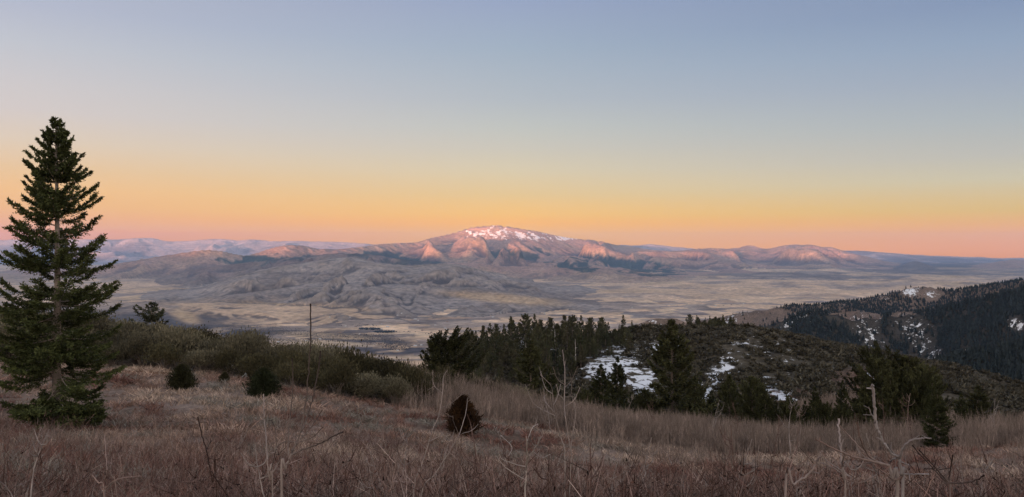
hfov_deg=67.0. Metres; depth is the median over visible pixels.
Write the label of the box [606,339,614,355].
conifer
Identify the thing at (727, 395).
conifer
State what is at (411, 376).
shrub
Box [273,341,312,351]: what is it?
shrub
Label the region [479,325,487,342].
conifer
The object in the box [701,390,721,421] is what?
conifer
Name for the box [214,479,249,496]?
bare sapling
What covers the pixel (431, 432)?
bare sapling
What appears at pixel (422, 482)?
bare sapling
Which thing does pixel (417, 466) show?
bare sapling
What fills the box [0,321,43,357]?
shrub
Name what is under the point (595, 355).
conifer
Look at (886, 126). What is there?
sky
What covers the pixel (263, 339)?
shrub
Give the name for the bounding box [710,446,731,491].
bare sapling
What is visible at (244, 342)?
shrub
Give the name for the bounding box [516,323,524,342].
conifer
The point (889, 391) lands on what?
conifer
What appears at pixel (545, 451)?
bare sapling
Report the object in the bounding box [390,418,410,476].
bare sapling
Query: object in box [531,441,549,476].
bare sapling
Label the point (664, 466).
bare sapling
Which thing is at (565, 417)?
bare sapling
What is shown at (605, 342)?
conifer
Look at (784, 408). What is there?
conifer
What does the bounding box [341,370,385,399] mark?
shrub
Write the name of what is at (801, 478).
bare sapling
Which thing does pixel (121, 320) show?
shrub
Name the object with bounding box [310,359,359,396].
shrub
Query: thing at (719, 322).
conifer
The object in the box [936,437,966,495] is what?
bare sapling
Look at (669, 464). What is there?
bare sapling
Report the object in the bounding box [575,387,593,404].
conifer
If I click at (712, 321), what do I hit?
conifer
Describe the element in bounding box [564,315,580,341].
conifer
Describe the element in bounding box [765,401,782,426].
conifer
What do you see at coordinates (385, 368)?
shrub
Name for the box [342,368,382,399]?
shrub
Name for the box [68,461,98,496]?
bare sapling
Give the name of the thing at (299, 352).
shrub
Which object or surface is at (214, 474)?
bare sapling
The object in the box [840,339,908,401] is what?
conifer
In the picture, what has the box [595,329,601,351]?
conifer
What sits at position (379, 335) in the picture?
creek trees
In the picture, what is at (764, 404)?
conifer
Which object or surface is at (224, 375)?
juniper bush
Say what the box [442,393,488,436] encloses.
juniper bush
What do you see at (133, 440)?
bare sapling
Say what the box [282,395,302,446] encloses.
bare sapling
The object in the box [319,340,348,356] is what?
shrub
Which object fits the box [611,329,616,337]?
conifer
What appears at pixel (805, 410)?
conifer
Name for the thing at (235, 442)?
bare sapling
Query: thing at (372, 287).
grey hills
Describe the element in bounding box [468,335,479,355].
conifer
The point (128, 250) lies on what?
mountains
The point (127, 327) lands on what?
shrub
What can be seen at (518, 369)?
conifer
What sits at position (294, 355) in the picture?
shrub
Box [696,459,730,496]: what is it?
bare sapling
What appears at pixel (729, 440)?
bare sapling
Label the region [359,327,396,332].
evergreen grove
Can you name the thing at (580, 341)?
conifer
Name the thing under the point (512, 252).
mountain range
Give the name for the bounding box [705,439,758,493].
bare sapling
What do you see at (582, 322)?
conifer
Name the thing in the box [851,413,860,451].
bare aspen
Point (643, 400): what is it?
conifer
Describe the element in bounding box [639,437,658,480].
bare sapling
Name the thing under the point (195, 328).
shrub
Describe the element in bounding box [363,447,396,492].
bare sapling
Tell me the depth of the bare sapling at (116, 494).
3.73 m
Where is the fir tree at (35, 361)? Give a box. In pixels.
[0,116,126,431]
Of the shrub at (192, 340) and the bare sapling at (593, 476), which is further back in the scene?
the shrub at (192, 340)
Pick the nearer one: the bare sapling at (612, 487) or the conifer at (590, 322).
the bare sapling at (612, 487)
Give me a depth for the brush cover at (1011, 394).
312.58 m
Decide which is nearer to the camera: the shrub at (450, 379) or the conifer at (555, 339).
the shrub at (450, 379)
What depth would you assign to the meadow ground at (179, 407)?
41.09 m
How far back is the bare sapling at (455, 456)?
13.19 m
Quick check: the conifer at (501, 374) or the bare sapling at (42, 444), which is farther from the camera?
the conifer at (501, 374)
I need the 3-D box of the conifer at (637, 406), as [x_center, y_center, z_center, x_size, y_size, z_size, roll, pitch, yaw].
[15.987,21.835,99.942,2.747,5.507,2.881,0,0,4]
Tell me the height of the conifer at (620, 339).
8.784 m
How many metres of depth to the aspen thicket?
54.88 m
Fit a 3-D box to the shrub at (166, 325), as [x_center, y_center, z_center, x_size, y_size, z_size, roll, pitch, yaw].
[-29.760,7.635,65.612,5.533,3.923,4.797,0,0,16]
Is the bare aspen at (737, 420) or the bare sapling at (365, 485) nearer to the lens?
the bare sapling at (365, 485)
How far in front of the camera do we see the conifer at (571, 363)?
280.13 m
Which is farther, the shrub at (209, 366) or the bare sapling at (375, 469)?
the shrub at (209, 366)
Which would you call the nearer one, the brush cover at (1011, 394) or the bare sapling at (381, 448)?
the bare sapling at (381, 448)
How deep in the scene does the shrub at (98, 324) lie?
60.32 m
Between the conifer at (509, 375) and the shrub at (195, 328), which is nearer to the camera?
the shrub at (195, 328)
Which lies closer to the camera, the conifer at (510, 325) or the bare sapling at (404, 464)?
the bare sapling at (404, 464)
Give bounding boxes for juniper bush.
[164,363,200,390]
[218,371,232,382]
[241,366,285,397]
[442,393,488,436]
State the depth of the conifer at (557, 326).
346.48 m
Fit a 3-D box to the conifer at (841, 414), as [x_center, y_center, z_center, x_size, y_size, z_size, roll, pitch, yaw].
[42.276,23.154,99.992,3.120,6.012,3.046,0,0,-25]
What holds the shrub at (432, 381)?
on the meadow ground at (179, 407)
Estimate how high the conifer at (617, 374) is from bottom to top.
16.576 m
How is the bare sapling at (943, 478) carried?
on the meadow ground at (179, 407)
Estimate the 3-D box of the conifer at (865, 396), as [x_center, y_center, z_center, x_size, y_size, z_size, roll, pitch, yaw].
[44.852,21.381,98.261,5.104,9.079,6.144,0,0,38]
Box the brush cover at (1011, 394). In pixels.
[446,322,1023,423]
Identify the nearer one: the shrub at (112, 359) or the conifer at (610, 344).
the shrub at (112, 359)
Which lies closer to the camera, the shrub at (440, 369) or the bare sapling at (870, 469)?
the bare sapling at (870, 469)
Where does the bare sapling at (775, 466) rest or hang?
on the meadow ground at (179, 407)
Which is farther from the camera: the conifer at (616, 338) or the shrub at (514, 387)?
the conifer at (616, 338)
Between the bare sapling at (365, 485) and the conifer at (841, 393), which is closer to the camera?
the bare sapling at (365, 485)
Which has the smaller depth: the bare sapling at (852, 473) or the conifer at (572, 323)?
the bare sapling at (852, 473)
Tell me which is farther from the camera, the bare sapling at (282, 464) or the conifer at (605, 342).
the conifer at (605, 342)
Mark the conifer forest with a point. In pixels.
(1008, 359)
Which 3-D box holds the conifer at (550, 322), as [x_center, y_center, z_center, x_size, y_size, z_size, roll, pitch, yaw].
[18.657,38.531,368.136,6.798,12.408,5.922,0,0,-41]
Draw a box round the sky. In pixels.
[0,0,1023,257]
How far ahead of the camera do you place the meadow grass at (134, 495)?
8.65 m
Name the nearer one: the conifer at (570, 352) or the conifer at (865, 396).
the conifer at (865, 396)
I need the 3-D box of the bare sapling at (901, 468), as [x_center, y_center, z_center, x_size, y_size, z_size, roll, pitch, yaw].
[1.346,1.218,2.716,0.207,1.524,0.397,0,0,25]
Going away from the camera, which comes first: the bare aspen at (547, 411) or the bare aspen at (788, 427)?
the bare aspen at (788, 427)
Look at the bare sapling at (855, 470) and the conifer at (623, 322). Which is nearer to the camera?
the bare sapling at (855, 470)
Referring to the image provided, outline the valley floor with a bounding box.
[0,261,1023,366]
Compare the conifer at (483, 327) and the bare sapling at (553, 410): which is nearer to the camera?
the bare sapling at (553, 410)
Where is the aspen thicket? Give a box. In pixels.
[396,357,1023,474]
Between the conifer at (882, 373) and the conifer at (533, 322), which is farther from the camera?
the conifer at (533, 322)
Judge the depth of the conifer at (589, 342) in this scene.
307.46 m
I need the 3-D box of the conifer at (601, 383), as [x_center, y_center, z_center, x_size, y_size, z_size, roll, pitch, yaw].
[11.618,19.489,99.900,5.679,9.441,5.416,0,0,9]
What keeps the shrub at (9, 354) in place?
on the meadow ground at (179, 407)
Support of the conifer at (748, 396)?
on the meadow ground at (179, 407)
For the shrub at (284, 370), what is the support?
on the meadow ground at (179, 407)
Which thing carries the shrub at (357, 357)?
on the meadow ground at (179, 407)
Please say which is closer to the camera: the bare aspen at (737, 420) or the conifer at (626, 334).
the bare aspen at (737, 420)
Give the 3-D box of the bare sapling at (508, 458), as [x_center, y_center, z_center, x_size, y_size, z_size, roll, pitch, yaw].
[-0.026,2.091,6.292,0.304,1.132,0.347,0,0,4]
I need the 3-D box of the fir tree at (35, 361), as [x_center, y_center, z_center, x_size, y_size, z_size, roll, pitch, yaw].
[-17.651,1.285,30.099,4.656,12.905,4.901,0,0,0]
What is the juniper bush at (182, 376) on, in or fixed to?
on the meadow ground at (179, 407)
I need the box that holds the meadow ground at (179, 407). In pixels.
[0,355,1023,496]
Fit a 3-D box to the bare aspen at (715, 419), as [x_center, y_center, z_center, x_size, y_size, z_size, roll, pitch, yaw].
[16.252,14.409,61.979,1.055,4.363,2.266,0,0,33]
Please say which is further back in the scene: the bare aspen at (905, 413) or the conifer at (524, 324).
the conifer at (524, 324)
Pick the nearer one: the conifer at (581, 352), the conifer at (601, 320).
the conifer at (581, 352)
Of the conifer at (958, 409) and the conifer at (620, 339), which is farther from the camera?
the conifer at (620, 339)
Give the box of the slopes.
[467,327,1022,412]
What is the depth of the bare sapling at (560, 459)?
22.27 m
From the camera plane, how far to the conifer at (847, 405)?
101.89 m
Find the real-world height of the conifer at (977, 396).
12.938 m
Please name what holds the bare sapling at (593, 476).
on the meadow ground at (179, 407)
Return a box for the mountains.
[0,238,1023,264]
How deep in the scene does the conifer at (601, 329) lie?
354.88 m
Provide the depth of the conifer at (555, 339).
311.06 m
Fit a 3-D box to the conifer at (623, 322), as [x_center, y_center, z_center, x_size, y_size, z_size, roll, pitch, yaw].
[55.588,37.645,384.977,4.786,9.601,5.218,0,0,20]
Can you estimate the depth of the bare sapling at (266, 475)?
4.43 m
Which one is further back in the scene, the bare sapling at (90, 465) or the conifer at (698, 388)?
the conifer at (698, 388)
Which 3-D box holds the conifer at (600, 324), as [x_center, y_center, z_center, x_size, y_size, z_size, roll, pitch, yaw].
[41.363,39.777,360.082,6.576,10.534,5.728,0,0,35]
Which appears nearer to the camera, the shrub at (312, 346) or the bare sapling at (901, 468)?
the bare sapling at (901, 468)
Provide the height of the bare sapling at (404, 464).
1.491 m
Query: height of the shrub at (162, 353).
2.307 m
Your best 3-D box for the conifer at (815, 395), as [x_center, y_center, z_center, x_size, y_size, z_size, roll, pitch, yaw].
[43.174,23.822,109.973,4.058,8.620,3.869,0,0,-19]
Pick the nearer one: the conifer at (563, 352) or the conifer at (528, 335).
the conifer at (563, 352)
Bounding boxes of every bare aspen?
[539,390,560,430]
[712,403,723,428]
[729,404,742,450]
[771,415,783,465]
[777,399,800,458]
[785,409,803,452]
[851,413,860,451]
[866,398,885,449]
[898,398,913,445]
[900,393,914,443]
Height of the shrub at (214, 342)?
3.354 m
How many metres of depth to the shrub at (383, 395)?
53.67 m
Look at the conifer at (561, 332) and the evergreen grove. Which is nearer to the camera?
the conifer at (561, 332)
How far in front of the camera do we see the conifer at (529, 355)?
83.59 m
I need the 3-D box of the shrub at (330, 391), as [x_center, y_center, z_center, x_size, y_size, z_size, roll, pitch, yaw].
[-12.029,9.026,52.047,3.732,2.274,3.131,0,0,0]
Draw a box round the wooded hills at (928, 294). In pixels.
[639,280,1023,378]
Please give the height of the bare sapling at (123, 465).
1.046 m
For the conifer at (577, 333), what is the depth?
337.37 m
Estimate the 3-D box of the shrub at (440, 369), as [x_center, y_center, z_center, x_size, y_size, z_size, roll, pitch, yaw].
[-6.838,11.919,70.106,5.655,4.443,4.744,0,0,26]
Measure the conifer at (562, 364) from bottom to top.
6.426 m
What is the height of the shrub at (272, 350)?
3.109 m
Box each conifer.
[128,301,169,326]
[417,326,488,383]
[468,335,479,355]
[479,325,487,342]
[487,323,492,340]
[488,332,499,353]
[492,323,500,332]
[498,369,505,383]
[499,328,506,351]
[506,316,518,341]
[507,371,512,381]
[512,340,558,399]
[513,337,523,355]
[514,367,525,384]
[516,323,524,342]
[517,313,533,340]
[523,333,531,348]
[530,314,536,334]
[542,367,562,398]
[544,317,556,339]
[550,337,559,357]
[551,323,563,348]
[551,342,558,361]
[555,355,561,374]
[556,323,564,347]
[558,347,566,362]
[558,358,563,372]
[560,315,568,330]
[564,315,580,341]
[565,344,575,365]
[566,356,576,372]
[572,327,579,345]
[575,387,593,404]
[576,327,584,349]
[576,344,585,362]
[579,315,583,329]
[583,325,591,340]
[584,317,596,337]
[584,338,595,356]
[588,363,619,412]
[592,342,597,356]
[594,323,605,334]
[595,317,606,329]
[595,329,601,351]
[597,326,607,340]
[601,324,608,347]
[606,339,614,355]
[606,356,632,413]
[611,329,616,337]
[613,335,619,347]
[618,330,626,348]
[620,315,626,327]
[621,328,632,346]
[625,337,634,349]
[629,319,716,418]
[629,388,659,413]
[632,397,641,415]
[675,379,710,417]
[686,314,693,326]
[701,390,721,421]
[710,318,716,326]
[712,374,746,423]
[716,318,721,325]
[726,375,774,426]
[751,390,773,425]
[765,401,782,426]
[776,394,804,425]
[798,400,812,428]
[803,398,840,431]
[807,386,819,425]
[831,404,851,430]
[833,380,850,411]
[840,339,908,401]
[843,404,850,426]
[845,355,916,426]
[845,382,882,430]
[847,398,869,424]
[866,376,911,429]
[891,356,947,418]
[894,361,957,425]
[895,369,948,424]
[916,378,949,445]
[919,390,958,448]
[951,392,971,424]
[965,385,995,422]
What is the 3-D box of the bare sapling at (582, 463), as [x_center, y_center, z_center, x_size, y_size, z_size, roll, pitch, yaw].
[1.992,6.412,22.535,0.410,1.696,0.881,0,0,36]
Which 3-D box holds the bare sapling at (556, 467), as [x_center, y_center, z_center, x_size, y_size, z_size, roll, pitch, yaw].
[0.673,3.707,12.039,0.358,1.330,0.408,0,0,39]
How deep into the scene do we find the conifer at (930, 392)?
91.87 m
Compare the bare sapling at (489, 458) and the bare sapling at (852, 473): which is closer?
the bare sapling at (852, 473)
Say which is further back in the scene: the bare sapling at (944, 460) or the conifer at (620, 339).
the conifer at (620, 339)
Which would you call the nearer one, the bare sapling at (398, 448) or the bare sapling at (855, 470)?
the bare sapling at (855, 470)
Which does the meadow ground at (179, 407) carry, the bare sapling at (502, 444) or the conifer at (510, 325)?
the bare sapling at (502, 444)
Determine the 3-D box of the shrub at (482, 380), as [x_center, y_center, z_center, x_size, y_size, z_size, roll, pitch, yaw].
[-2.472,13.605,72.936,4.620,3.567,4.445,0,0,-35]
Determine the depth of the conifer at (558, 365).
280.88 m
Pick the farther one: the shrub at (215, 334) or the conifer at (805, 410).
the conifer at (805, 410)
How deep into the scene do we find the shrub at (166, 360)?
61.93 m
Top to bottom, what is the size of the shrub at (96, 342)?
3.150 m
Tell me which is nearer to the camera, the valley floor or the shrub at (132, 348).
the shrub at (132, 348)
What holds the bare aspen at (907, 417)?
on the meadow ground at (179, 407)
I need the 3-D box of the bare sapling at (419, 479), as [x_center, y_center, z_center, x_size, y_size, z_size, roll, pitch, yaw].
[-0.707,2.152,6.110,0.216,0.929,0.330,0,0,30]
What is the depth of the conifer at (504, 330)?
335.73 m
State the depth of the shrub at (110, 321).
67.15 m
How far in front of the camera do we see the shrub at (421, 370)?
64.73 m
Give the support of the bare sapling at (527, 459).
on the meadow ground at (179, 407)
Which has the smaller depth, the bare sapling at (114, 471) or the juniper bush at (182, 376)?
the bare sapling at (114, 471)
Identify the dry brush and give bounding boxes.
[0,399,1023,496]
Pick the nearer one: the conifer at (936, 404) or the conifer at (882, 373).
the conifer at (936, 404)
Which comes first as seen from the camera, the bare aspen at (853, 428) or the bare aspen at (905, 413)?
the bare aspen at (853, 428)
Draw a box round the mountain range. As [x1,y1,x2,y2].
[0,225,1023,285]
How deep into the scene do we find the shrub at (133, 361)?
59.70 m
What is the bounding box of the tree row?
[339,324,515,334]
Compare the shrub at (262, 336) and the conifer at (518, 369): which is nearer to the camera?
the shrub at (262, 336)
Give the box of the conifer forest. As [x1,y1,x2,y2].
[726,277,1023,380]
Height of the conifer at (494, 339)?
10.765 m
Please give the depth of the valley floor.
8505.20 m
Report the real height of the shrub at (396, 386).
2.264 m
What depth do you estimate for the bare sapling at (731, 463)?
14.61 m
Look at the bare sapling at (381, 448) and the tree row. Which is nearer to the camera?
the bare sapling at (381, 448)
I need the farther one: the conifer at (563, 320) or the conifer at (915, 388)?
the conifer at (563, 320)
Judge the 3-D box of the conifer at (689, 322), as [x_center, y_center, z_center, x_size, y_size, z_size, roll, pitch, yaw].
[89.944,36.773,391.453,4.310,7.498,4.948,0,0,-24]
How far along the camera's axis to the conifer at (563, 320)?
378.80 m
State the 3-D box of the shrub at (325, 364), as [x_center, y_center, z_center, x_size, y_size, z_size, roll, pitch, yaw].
[-12.885,8.846,54.943,4.789,3.430,4.017,0,0,8]
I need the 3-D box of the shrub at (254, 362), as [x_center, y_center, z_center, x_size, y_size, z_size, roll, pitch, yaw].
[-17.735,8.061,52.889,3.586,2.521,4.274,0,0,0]
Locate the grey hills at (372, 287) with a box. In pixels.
[139,257,687,320]
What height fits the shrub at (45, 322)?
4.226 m
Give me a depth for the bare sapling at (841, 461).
2.81 m
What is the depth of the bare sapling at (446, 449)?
17.66 m
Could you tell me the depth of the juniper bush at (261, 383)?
43.83 m
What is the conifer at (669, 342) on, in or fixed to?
on the meadow ground at (179, 407)
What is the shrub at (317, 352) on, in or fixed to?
on the meadow ground at (179, 407)
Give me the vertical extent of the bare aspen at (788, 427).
3.794 m
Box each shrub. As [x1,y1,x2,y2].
[0,313,21,357]
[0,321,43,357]
[25,310,53,339]
[62,316,115,344]
[67,327,113,364]
[97,304,120,327]
[97,345,133,366]
[104,315,153,358]
[108,333,164,367]
[112,327,152,363]
[113,315,135,325]
[134,340,186,369]
[142,317,182,359]
[144,329,185,365]
[149,322,208,366]
[170,325,212,364]
[176,347,222,372]
[189,337,214,369]
[195,331,235,371]
[196,321,228,340]
[207,325,274,375]
[211,346,249,374]
[228,327,274,347]
[231,346,276,380]
[242,333,273,345]
[256,342,305,380]
[267,346,316,386]
[271,359,321,387]
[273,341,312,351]
[278,346,314,383]
[294,339,333,350]
[297,340,352,390]
[304,350,360,392]
[308,368,355,395]
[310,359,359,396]
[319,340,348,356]
[335,339,389,393]
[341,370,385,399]
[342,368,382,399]
[360,353,413,402]
[370,387,411,403]
[374,373,415,404]
[383,362,438,402]
[402,362,440,378]
[412,369,437,403]
[415,371,458,402]
[418,355,463,381]
[436,371,470,389]
[466,372,479,384]
[471,376,507,392]
[496,383,535,396]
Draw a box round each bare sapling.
[1,428,50,496]
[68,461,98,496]
[89,435,140,496]
[92,439,133,496]
[96,473,141,496]
[116,442,131,496]
[126,425,140,460]
[152,424,172,477]
[175,464,198,496]
[195,417,228,496]
[211,419,248,480]
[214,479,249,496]
[241,449,280,496]
[261,394,272,496]
[269,304,343,496]
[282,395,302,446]
[358,463,374,496]
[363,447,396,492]
[374,424,389,485]
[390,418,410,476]
[392,429,418,487]
[392,436,403,461]
[395,441,423,496]
[413,371,466,496]
[413,462,444,495]
[415,469,430,496]
[421,398,474,496]
[438,429,454,474]
[445,440,462,490]
[457,414,490,496]
[475,440,496,485]
[488,441,528,496]
[496,417,549,496]
[496,428,510,463]
[525,368,565,496]
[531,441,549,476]
[532,445,552,496]
[535,432,551,474]
[538,449,571,492]
[544,438,571,477]
[553,350,590,495]
[574,442,591,485]
[579,443,606,496]
[609,454,626,496]
[620,459,644,496]
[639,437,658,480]
[648,451,666,496]
[660,446,688,488]
[668,454,687,492]
[690,461,717,496]
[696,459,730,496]
[697,425,737,496]
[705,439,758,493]
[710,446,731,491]
[720,456,743,496]
[724,449,745,485]
[764,443,788,488]
[784,450,823,496]
[815,422,902,496]
[819,418,849,496]
[834,459,863,495]
[846,450,905,496]
[846,451,862,496]
[855,433,885,495]
[863,384,931,496]
[912,445,984,496]
[927,445,946,490]
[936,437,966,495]
[952,472,991,496]
[961,456,991,496]
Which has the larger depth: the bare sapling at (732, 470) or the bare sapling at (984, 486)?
the bare sapling at (732, 470)
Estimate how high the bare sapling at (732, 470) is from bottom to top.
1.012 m
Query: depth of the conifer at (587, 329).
355.83 m
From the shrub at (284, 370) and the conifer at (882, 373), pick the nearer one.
the shrub at (284, 370)
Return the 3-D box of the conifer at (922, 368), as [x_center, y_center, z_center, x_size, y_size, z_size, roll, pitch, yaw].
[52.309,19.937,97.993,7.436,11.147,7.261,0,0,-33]
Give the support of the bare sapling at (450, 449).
on the meadow ground at (179, 407)
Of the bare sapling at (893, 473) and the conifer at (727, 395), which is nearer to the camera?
the bare sapling at (893, 473)
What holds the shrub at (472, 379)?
on the meadow ground at (179, 407)
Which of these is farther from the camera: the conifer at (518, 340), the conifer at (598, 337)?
the conifer at (598, 337)
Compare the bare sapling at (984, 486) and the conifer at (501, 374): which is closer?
the bare sapling at (984, 486)
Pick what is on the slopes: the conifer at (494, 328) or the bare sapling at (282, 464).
the conifer at (494, 328)
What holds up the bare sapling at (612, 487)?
on the meadow ground at (179, 407)
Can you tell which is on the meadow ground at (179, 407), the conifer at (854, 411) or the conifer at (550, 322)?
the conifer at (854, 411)
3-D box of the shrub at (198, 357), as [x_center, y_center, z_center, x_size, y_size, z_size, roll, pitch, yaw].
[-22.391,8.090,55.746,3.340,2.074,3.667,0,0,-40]
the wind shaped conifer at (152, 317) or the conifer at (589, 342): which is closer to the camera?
the wind shaped conifer at (152, 317)
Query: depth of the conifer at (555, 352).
304.61 m
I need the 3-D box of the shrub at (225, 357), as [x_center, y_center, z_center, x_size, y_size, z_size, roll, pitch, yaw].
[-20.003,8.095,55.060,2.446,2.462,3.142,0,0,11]
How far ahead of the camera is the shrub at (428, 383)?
60.05 m
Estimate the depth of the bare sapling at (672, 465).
16.08 m
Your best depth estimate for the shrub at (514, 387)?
78.11 m
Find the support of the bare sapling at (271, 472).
on the meadow ground at (179, 407)
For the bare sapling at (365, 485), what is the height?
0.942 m
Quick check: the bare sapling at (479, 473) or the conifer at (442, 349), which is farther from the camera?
the conifer at (442, 349)
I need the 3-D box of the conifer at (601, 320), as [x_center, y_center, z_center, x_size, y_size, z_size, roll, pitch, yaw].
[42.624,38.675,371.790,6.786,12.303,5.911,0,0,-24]
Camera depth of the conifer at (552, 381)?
94.83 m
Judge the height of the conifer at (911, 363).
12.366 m
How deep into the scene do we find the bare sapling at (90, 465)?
4.20 m
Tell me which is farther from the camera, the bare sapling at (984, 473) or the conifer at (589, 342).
the conifer at (589, 342)
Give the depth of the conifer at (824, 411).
99.19 m
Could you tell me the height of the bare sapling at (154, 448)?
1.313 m
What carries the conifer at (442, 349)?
on the meadow ground at (179, 407)
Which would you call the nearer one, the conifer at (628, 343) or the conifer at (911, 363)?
the conifer at (911, 363)
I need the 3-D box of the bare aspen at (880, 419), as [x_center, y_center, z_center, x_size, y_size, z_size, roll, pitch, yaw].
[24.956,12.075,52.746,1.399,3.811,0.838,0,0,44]
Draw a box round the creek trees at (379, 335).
[181,324,411,349]
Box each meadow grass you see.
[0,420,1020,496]
[0,472,757,496]
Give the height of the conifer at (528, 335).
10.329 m
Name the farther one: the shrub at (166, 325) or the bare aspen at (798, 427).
the shrub at (166, 325)
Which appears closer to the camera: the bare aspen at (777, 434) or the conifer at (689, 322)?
the bare aspen at (777, 434)
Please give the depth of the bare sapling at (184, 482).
5.70 m
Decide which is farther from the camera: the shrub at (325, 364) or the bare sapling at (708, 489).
the shrub at (325, 364)
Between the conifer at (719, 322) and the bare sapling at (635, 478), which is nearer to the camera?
the bare sapling at (635, 478)
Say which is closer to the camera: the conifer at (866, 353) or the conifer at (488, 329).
the conifer at (866, 353)
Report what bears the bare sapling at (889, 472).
on the meadow ground at (179, 407)

